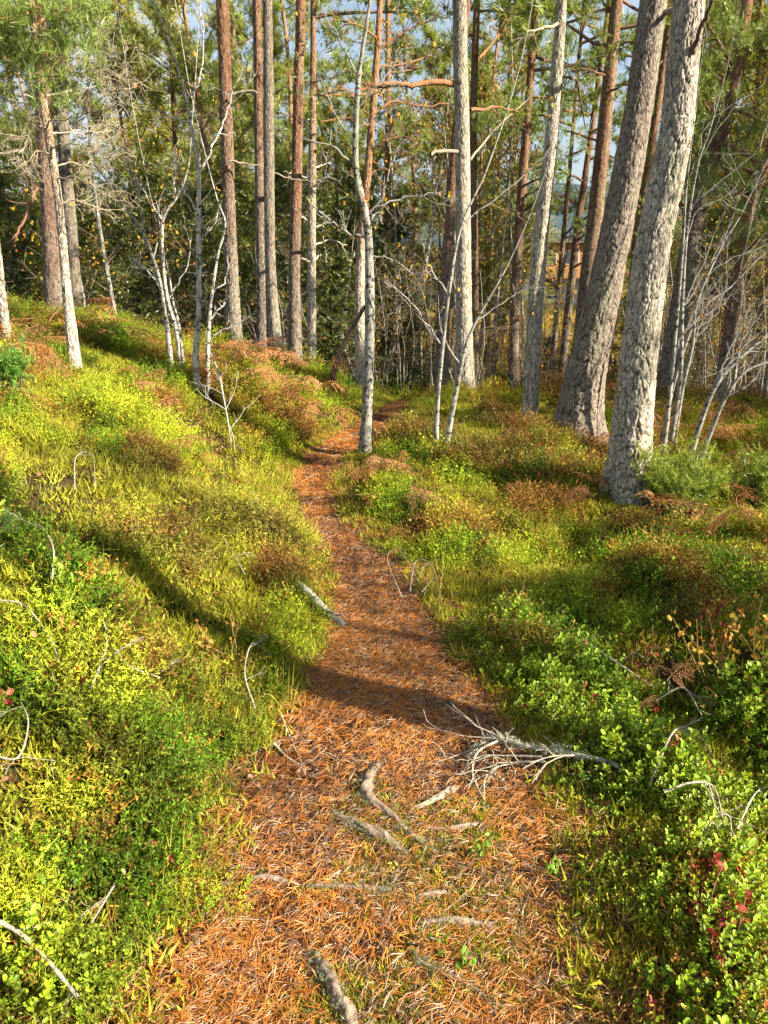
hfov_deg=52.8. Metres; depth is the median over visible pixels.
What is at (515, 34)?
pine tree
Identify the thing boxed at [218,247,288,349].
spruce tree
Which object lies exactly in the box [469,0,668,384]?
pine tree
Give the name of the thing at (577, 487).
bracken fern
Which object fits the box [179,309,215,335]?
bare sapling
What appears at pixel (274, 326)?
pine tree
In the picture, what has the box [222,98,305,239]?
pine tree
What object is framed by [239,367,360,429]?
bracken fern
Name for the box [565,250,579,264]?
window
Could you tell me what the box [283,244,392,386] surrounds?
spruce tree
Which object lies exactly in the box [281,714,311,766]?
fallen twig
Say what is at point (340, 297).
bare sapling
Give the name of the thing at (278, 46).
pine tree
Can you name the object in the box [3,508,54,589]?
fallen twig
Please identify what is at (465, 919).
tree root
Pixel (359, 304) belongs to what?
pine tree
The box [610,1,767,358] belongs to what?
pine tree
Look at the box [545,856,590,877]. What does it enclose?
lingonberry plant
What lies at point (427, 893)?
tree root
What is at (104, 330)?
bracken fern
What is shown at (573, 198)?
pine tree
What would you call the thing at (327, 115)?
spruce tree
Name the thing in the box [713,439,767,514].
juniper bush
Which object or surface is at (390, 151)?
birch tree
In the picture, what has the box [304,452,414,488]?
bracken fern
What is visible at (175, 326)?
birch sapling
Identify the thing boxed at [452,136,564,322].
birch tree
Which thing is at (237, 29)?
pine tree
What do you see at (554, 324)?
bare sapling
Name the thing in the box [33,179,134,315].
spruce tree
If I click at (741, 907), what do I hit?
bilberry plant
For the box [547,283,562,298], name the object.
window
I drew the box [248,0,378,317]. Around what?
pine tree
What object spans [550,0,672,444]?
pine tree
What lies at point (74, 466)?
fallen twig
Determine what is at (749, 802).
fallen twig
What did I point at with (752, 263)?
pine tree
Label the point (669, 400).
bare sapling
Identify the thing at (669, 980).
lingonberry plant
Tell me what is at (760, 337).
bare sapling
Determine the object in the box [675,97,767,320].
pine tree
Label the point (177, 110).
spruce tree
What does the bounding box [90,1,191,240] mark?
pine tree
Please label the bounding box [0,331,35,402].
juniper bush
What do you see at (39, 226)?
spruce tree
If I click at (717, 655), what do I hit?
bilberry plant
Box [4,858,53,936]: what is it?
lingonberry plant
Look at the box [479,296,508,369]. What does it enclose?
bare sapling
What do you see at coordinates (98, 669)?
fallen twig
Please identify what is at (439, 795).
tree root
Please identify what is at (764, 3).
pine tree
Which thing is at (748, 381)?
bare sapling
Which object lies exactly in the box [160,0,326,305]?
pine tree
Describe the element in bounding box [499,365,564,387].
bracken fern
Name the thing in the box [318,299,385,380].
bare sapling
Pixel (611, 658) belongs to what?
fallen twig
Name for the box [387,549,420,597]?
fallen twig
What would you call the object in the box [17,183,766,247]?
hill
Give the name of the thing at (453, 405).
birch sapling
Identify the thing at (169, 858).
bilberry plant
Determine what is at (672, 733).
fallen twig
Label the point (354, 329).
bare sapling
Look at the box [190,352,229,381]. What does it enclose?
bracken fern
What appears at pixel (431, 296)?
bare sapling
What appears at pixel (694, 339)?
bare sapling
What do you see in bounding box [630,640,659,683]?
bilberry plant
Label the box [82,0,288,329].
pine tree
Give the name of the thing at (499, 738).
fallen branch
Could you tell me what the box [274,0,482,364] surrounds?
pine tree
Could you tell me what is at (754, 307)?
birch tree
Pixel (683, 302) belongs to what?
bare sapling
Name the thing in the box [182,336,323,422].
bracken fern
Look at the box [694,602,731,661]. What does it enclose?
bilberry plant
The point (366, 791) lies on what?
tree root
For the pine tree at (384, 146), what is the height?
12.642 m
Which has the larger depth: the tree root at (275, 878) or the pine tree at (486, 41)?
the pine tree at (486, 41)
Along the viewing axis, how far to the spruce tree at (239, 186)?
14.74 m
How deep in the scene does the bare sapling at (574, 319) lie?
12.10 m
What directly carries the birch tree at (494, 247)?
on the ground at (220, 439)
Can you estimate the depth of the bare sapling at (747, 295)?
13.05 m
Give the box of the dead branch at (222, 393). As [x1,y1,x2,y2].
[193,333,258,451]
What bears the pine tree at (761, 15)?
on the ground at (220, 439)
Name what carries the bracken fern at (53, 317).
on the ground at (220, 439)
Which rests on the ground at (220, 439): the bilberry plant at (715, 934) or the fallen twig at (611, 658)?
the bilberry plant at (715, 934)
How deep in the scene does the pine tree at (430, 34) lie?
15.31 m
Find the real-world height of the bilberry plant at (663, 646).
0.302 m
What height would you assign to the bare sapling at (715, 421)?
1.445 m
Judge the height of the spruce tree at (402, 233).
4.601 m
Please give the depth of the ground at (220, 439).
3.18 m
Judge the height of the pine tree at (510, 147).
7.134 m
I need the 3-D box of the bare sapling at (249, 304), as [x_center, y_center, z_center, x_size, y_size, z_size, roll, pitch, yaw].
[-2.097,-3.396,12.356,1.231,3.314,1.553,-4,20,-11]
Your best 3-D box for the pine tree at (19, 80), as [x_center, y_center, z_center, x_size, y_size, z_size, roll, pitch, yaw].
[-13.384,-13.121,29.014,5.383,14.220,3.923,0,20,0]
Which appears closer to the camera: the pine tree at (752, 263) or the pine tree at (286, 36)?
the pine tree at (286, 36)
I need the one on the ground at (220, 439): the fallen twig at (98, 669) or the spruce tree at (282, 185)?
the spruce tree at (282, 185)
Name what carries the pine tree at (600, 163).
on the ground at (220, 439)
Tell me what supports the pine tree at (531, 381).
on the ground at (220, 439)
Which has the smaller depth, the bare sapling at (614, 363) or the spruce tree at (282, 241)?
the bare sapling at (614, 363)
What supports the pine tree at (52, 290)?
on the ground at (220, 439)
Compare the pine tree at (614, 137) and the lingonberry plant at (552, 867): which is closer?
the lingonberry plant at (552, 867)
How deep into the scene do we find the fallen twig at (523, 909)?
1.93 m
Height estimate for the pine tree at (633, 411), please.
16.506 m
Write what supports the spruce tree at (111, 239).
on the ground at (220, 439)
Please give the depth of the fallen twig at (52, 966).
1.62 m
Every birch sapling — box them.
[22,36,173,374]
[106,2,221,369]
[113,0,257,389]
[116,0,184,366]
[175,1,255,388]
[371,0,594,448]
[422,79,576,449]
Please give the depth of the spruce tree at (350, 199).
15.73 m
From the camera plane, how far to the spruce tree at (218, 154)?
21.71 m
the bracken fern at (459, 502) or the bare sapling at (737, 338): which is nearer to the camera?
the bracken fern at (459, 502)
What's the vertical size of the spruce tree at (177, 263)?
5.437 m
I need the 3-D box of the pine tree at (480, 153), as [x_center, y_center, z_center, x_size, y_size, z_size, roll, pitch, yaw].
[2.350,-6.023,16.859,2.612,7.013,2.886,15,24,36]
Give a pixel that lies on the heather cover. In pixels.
(36, 698)
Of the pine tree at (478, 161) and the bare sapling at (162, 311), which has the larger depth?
the pine tree at (478, 161)
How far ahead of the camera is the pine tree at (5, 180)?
17.67 m
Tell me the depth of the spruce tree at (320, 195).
14.95 m
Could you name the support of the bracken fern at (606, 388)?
on the ground at (220, 439)
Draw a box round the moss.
[0,309,767,1023]
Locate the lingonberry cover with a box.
[0,320,767,1023]
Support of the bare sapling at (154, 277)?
on the ground at (220, 439)
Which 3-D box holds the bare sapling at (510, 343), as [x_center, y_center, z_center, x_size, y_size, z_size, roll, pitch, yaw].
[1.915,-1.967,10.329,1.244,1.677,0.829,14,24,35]
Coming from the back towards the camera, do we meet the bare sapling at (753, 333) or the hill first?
the hill
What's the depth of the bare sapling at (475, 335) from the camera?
12.07 m
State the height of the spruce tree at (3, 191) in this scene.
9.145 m
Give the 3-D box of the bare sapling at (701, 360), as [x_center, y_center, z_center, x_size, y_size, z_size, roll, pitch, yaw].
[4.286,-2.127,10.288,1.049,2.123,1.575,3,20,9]
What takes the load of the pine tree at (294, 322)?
on the ground at (220, 439)
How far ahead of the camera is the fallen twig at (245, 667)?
2.73 m
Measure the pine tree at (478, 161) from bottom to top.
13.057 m
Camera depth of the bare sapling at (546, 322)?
13.58 m
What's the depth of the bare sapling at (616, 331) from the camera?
12.18 m
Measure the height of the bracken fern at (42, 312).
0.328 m
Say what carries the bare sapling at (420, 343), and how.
on the ground at (220, 439)
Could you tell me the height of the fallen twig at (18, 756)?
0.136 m
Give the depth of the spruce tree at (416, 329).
12.70 m
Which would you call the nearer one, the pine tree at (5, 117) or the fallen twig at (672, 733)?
the fallen twig at (672, 733)
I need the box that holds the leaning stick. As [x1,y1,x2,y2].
[327,305,364,389]
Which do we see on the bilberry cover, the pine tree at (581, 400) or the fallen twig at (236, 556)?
the fallen twig at (236, 556)
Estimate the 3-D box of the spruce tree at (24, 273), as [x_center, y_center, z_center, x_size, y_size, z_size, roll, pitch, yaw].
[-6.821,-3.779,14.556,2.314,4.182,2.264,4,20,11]
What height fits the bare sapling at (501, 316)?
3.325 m
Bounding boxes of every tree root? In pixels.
[241,873,301,885]
[288,876,415,893]
[304,943,357,1023]
[326,811,408,859]
[353,760,448,861]
[404,889,452,906]
[404,937,519,1019]
[405,785,460,812]
[417,821,481,831]
[418,916,501,927]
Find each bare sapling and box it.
[81,245,128,313]
[126,219,186,321]
[133,198,185,330]
[136,291,193,333]
[150,287,202,334]
[155,245,224,333]
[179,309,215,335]
[188,241,223,331]
[217,214,282,343]
[220,198,284,345]
[242,214,336,350]
[245,215,324,357]
[251,276,325,360]
[302,232,352,354]
[307,150,429,371]
[316,260,393,382]
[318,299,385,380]
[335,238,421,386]
[373,217,489,385]
[375,141,504,383]
[376,253,450,391]
[381,262,439,383]
[387,238,455,384]
[399,247,479,390]
[399,322,455,379]
[407,178,491,384]
[427,293,508,376]
[449,234,521,388]
[449,301,506,385]
[450,293,508,357]
[450,310,504,387]
[478,234,524,380]
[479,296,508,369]
[482,301,574,387]
[491,321,558,385]
[496,294,577,385]
[497,258,572,386]
[519,270,579,382]
[523,255,577,379]
[545,177,627,376]
[608,344,618,374]
[614,272,665,369]
[614,283,705,378]
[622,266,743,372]
[659,177,767,444]
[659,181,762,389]
[660,0,767,455]
[665,257,724,364]
[666,273,760,389]
[668,6,765,454]
[674,156,767,445]
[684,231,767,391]
[684,326,723,390]
[685,289,756,388]
[686,281,767,460]
[689,291,763,391]
[698,335,767,459]
[703,198,767,393]
[709,317,767,387]
[713,321,767,391]
[715,219,764,386]
[715,287,767,394]
[739,332,767,395]
[746,278,767,384]
[750,303,767,387]
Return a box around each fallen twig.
[0,600,74,676]
[0,701,55,779]
[0,919,79,1022]
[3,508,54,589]
[74,446,95,490]
[79,883,114,922]
[90,615,143,687]
[114,648,179,677]
[223,538,254,574]
[237,792,310,847]
[244,634,270,708]
[274,742,335,769]
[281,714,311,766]
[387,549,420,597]
[409,559,441,600]
[411,713,492,730]
[521,890,530,928]
[549,623,653,687]
[648,715,723,786]
[656,679,718,715]
[664,781,733,835]
[697,805,767,845]
[736,782,767,830]
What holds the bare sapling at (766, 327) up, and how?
on the ground at (220, 439)
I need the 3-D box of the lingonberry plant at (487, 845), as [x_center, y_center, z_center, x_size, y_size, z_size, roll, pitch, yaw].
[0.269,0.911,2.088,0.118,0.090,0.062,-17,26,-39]
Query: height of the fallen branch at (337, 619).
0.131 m
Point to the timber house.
(581, 245)
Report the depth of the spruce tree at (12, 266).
18.13 m
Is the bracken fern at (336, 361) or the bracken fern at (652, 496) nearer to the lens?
the bracken fern at (652, 496)
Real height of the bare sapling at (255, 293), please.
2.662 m
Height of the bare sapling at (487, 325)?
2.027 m
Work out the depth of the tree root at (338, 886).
1.99 m
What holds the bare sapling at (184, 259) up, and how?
on the ground at (220, 439)
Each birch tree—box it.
[0,3,143,306]
[2,1,181,311]
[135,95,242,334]
[296,0,469,454]
[330,13,443,375]
[348,61,499,384]
[349,100,436,287]
[391,91,514,384]
[407,44,497,307]
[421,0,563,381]
[436,32,570,296]
[436,94,534,365]
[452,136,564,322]
[477,128,532,358]
[493,146,556,336]
[525,178,590,322]
[627,30,751,329]
[664,6,767,391]
[664,186,713,312]
[666,0,767,381]
[704,135,767,397]
[728,223,767,347]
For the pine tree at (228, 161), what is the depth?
7.56 m
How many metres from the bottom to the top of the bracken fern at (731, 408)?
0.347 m
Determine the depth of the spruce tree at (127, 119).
19.49 m
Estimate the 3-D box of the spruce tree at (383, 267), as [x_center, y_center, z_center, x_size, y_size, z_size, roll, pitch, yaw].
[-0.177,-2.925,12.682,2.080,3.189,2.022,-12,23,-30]
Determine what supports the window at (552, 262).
in the timber house
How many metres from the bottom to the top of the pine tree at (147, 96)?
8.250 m
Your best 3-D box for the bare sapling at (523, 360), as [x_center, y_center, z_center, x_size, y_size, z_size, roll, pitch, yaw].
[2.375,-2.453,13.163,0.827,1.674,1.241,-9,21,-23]
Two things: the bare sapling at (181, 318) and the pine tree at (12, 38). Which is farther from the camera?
the bare sapling at (181, 318)
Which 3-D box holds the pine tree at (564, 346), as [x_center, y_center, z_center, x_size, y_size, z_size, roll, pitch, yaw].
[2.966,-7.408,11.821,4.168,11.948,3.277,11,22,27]
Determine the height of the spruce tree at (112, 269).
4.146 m
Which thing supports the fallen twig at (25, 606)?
on the heather cover
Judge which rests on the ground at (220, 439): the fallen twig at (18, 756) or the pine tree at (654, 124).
the pine tree at (654, 124)
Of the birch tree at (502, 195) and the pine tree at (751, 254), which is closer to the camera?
the pine tree at (751, 254)
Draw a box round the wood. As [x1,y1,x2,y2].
[1,89,767,314]
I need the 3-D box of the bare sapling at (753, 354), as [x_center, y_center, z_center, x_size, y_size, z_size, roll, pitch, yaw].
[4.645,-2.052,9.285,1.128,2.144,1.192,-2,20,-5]
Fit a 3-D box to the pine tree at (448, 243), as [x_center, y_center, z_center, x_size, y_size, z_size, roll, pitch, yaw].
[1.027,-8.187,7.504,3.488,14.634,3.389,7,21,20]
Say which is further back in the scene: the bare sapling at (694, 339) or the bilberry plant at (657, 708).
the bare sapling at (694, 339)
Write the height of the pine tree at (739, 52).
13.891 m
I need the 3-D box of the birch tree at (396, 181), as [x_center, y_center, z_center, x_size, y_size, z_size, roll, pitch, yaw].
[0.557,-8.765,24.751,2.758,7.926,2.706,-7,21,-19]
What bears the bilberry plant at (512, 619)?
on the ground at (220, 439)
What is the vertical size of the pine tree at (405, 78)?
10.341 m
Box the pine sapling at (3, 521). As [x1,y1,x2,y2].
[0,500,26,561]
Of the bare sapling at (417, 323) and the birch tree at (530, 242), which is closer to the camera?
the bare sapling at (417, 323)
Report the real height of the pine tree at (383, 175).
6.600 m
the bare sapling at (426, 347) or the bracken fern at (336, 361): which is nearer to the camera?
the bracken fern at (336, 361)
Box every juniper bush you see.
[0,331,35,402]
[627,425,748,520]
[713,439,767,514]
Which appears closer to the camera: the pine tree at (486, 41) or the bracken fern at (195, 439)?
the bracken fern at (195, 439)
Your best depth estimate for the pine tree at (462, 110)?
7.62 m
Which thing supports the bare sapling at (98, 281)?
on the ground at (220, 439)
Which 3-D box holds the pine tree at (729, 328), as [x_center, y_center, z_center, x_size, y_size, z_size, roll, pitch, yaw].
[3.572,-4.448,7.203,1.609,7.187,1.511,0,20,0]
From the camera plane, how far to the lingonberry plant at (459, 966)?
1.78 m
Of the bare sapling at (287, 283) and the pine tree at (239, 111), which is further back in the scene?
the pine tree at (239, 111)
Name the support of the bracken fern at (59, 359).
on the ground at (220, 439)
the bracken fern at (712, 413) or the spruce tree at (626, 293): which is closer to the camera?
the bracken fern at (712, 413)
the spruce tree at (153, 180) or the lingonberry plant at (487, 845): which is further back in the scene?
the spruce tree at (153, 180)
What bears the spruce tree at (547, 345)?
on the ground at (220, 439)
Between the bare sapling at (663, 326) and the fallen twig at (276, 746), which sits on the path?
the fallen twig at (276, 746)
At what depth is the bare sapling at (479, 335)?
13.53 m
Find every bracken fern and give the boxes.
[0,324,76,375]
[0,342,71,379]
[9,298,176,376]
[9,305,129,339]
[76,297,205,340]
[125,369,190,431]
[165,434,217,462]
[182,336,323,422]
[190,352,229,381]
[221,339,347,396]
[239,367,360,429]
[278,356,358,393]
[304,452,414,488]
[341,451,412,507]
[402,482,522,513]
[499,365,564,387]
[554,462,607,504]
[595,402,690,442]
[604,382,684,414]
[621,490,704,518]
[626,658,701,711]
[649,483,764,536]
[653,410,733,448]
[705,400,762,461]
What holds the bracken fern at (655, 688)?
on the ground at (220, 439)
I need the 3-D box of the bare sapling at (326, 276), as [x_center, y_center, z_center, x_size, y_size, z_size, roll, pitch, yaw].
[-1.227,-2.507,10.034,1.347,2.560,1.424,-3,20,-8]
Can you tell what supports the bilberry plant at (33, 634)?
on the ground at (220, 439)
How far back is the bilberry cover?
3.94 m
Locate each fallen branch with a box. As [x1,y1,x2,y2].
[294,581,348,626]
[423,703,637,819]
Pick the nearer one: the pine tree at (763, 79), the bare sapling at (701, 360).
the bare sapling at (701, 360)
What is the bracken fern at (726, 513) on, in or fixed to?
on the ground at (220, 439)
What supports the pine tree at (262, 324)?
on the ground at (220, 439)
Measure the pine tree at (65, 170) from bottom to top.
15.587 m
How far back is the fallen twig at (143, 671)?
2.39 m
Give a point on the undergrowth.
(498, 382)
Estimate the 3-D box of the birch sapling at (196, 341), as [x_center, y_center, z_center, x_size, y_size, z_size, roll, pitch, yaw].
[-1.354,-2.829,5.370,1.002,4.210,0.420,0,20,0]
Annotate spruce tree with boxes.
[0,55,41,302]
[0,192,42,306]
[0,197,34,301]
[0,212,42,300]
[8,163,92,303]
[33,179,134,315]
[78,0,208,319]
[83,191,173,331]
[84,229,160,330]
[100,165,222,337]
[132,2,236,315]
[140,173,223,324]
[152,183,256,348]
[180,152,303,346]
[193,64,254,331]
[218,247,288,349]
[238,160,349,362]
[240,186,327,355]
[249,160,364,369]
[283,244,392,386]
[302,172,415,373]
[324,231,431,393]
[349,202,435,377]
[376,276,436,391]
[540,334,559,383]
[606,288,661,383]
[618,265,671,323]
[683,313,733,390]
[732,289,767,390]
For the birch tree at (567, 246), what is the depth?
17.75 m
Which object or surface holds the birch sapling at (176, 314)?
on the ground at (220, 439)
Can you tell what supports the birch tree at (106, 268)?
on the ground at (220, 439)
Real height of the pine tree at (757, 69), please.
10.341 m
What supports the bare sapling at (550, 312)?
on the ground at (220, 439)
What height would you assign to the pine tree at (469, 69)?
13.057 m
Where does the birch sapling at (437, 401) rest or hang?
on the ground at (220, 439)
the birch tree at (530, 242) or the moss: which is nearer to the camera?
the moss
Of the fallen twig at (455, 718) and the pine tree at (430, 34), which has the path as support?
the fallen twig at (455, 718)
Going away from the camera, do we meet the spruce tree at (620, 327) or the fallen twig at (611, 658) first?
the fallen twig at (611, 658)
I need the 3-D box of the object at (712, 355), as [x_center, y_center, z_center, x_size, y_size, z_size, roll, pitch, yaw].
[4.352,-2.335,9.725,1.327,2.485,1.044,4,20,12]
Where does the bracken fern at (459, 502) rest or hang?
on the ground at (220, 439)
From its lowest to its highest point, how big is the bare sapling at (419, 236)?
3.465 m
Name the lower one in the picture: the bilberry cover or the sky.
the bilberry cover
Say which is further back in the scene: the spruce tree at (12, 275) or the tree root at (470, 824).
the spruce tree at (12, 275)
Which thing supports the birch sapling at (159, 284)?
on the ground at (220, 439)
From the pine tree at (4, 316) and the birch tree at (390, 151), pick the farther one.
the birch tree at (390, 151)
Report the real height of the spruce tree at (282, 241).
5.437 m
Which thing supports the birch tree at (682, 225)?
on the ground at (220, 439)
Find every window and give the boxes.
[546,250,556,264]
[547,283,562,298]
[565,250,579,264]
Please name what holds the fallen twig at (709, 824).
on the lingonberry cover
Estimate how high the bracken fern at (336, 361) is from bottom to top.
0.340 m
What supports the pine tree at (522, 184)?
on the ground at (220, 439)
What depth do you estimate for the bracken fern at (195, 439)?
4.43 m
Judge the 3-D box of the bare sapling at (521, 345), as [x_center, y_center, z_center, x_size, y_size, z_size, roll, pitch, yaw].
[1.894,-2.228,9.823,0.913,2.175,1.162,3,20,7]
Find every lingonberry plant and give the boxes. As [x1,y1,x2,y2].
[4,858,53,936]
[30,864,81,936]
[419,931,475,969]
[468,830,498,861]
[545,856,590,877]
[661,964,704,1006]
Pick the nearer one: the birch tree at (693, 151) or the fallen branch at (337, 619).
the fallen branch at (337, 619)
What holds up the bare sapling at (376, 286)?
on the ground at (220, 439)
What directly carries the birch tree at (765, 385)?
on the ground at (220, 439)
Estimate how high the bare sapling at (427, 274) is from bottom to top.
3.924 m
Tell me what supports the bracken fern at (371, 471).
on the ground at (220, 439)
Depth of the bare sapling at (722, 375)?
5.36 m
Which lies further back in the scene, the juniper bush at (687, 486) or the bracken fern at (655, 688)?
the juniper bush at (687, 486)
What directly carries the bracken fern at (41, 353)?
on the ground at (220, 439)
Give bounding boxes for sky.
[0,0,766,202]
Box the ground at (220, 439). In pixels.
[0,247,767,1023]
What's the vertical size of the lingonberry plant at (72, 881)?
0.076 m
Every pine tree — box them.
[0,0,62,310]
[0,0,94,298]
[0,0,166,368]
[0,2,82,309]
[0,9,100,278]
[0,50,131,311]
[0,52,56,283]
[0,246,11,341]
[37,0,195,322]
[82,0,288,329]
[90,0,274,315]
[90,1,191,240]
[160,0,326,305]
[167,0,324,336]
[180,9,320,287]
[198,0,391,311]
[216,0,263,345]
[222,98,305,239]
[233,0,268,355]
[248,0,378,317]
[263,0,316,358]
[274,0,481,388]
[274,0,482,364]
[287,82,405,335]
[288,0,305,364]
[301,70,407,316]
[308,0,488,375]
[328,0,581,387]
[340,0,446,344]
[341,112,431,322]
[391,20,529,378]
[404,47,504,286]
[418,0,587,363]
[424,61,555,366]
[425,1,579,357]
[431,0,568,385]
[433,8,543,362]
[434,0,470,392]
[469,0,664,388]
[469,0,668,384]
[470,0,714,385]
[478,0,723,339]
[511,0,594,420]
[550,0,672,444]
[551,0,766,338]
[577,0,736,286]
[590,91,684,365]
[598,0,718,507]
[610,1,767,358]
[632,0,767,373]
[640,0,767,397]
[641,0,767,239]
[664,0,767,382]
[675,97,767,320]
[676,24,767,391]
[687,91,767,404]
[690,0,767,364]
[705,18,767,383]
[714,108,767,336]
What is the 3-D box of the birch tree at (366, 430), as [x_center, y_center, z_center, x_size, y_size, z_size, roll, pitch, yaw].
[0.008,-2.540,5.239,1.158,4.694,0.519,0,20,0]
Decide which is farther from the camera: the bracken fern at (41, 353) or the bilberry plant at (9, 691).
the bracken fern at (41, 353)
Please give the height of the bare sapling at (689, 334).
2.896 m
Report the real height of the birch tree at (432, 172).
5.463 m
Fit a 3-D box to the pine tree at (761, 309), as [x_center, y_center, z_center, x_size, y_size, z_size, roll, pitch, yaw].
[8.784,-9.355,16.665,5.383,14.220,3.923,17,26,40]
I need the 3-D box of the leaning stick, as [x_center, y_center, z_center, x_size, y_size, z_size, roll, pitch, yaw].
[-0.390,-1.532,7.521,0.448,0.930,0.064,0,20,0]
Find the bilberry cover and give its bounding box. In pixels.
[0,287,767,1023]
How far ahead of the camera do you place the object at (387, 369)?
12.12 m
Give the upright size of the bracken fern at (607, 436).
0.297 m
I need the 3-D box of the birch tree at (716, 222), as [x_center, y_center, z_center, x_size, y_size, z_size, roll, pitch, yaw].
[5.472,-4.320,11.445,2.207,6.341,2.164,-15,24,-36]
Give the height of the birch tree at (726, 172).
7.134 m
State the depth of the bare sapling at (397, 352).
11.95 m
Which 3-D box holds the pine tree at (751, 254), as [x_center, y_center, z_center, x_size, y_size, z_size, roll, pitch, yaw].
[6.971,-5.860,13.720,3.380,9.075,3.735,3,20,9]
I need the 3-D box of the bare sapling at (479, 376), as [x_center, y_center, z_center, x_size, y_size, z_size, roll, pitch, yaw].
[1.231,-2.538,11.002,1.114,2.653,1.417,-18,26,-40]
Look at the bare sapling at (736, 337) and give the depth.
9.93 m
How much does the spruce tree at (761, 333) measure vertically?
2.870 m
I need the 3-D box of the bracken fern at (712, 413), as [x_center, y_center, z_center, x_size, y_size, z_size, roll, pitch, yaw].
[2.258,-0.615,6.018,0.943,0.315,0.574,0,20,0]
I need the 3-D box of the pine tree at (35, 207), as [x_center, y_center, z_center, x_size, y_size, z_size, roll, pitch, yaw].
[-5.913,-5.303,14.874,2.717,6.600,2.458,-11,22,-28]
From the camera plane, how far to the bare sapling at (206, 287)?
12.48 m
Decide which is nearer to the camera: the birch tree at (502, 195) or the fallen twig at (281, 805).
the fallen twig at (281, 805)
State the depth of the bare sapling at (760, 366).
12.67 m
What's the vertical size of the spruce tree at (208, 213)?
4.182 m
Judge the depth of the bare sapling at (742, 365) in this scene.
13.64 m
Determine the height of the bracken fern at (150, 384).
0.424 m
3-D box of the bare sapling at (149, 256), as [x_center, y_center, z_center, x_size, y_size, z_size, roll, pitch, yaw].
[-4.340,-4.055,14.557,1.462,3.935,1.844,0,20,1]
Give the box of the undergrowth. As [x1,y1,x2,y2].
[221,305,767,399]
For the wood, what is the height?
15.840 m
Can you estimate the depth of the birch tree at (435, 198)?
13.95 m
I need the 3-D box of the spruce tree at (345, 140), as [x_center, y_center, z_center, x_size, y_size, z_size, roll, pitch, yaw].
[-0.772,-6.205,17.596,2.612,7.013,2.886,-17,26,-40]
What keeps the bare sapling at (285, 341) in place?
on the ground at (220, 439)
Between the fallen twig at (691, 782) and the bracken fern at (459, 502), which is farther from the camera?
the bracken fern at (459, 502)
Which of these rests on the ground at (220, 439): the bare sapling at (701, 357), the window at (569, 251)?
the bare sapling at (701, 357)
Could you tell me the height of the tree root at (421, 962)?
0.066 m
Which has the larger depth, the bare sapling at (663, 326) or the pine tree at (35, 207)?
the pine tree at (35, 207)
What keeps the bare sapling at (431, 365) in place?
on the ground at (220, 439)
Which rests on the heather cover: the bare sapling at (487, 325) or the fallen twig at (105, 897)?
the fallen twig at (105, 897)
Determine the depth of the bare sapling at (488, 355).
12.61 m
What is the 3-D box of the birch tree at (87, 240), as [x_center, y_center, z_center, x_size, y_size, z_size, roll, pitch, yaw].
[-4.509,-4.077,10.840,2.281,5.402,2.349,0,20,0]
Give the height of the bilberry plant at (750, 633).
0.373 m
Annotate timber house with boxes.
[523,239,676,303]
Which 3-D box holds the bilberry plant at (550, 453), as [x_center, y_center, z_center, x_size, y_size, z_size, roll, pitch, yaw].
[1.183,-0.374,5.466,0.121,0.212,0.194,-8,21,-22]
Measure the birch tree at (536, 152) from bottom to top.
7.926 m
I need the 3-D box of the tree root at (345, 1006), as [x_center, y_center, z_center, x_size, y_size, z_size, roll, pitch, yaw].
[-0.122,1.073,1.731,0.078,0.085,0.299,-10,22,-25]
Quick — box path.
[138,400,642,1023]
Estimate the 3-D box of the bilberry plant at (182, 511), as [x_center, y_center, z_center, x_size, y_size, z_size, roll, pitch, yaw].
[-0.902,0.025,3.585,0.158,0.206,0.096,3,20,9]
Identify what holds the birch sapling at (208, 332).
on the ground at (220, 439)
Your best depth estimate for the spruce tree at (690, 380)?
11.79 m
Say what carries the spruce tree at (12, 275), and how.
on the ground at (220, 439)
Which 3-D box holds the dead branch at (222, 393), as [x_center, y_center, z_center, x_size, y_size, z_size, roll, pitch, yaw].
[-1.381,-1.012,6.041,0.417,0.727,1.802,-9,21,-23]
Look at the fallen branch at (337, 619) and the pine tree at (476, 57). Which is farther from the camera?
the pine tree at (476, 57)
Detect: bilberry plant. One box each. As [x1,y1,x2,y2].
[0,651,87,715]
[18,610,77,648]
[146,839,179,888]
[170,494,200,532]
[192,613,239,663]
[498,580,524,652]
[539,443,566,469]
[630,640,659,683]
[638,619,704,689]
[646,691,661,719]
[667,609,744,691]
[676,594,767,674]
[689,858,733,967]
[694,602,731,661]
[719,869,751,963]
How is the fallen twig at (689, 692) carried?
on the bilberry cover
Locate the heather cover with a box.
[0,296,767,1023]
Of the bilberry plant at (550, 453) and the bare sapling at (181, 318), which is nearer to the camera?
the bilberry plant at (550, 453)
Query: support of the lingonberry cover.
on the ground at (220, 439)
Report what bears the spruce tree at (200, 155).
on the ground at (220, 439)
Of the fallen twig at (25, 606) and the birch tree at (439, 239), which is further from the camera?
the birch tree at (439, 239)
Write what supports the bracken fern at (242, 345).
on the ground at (220, 439)

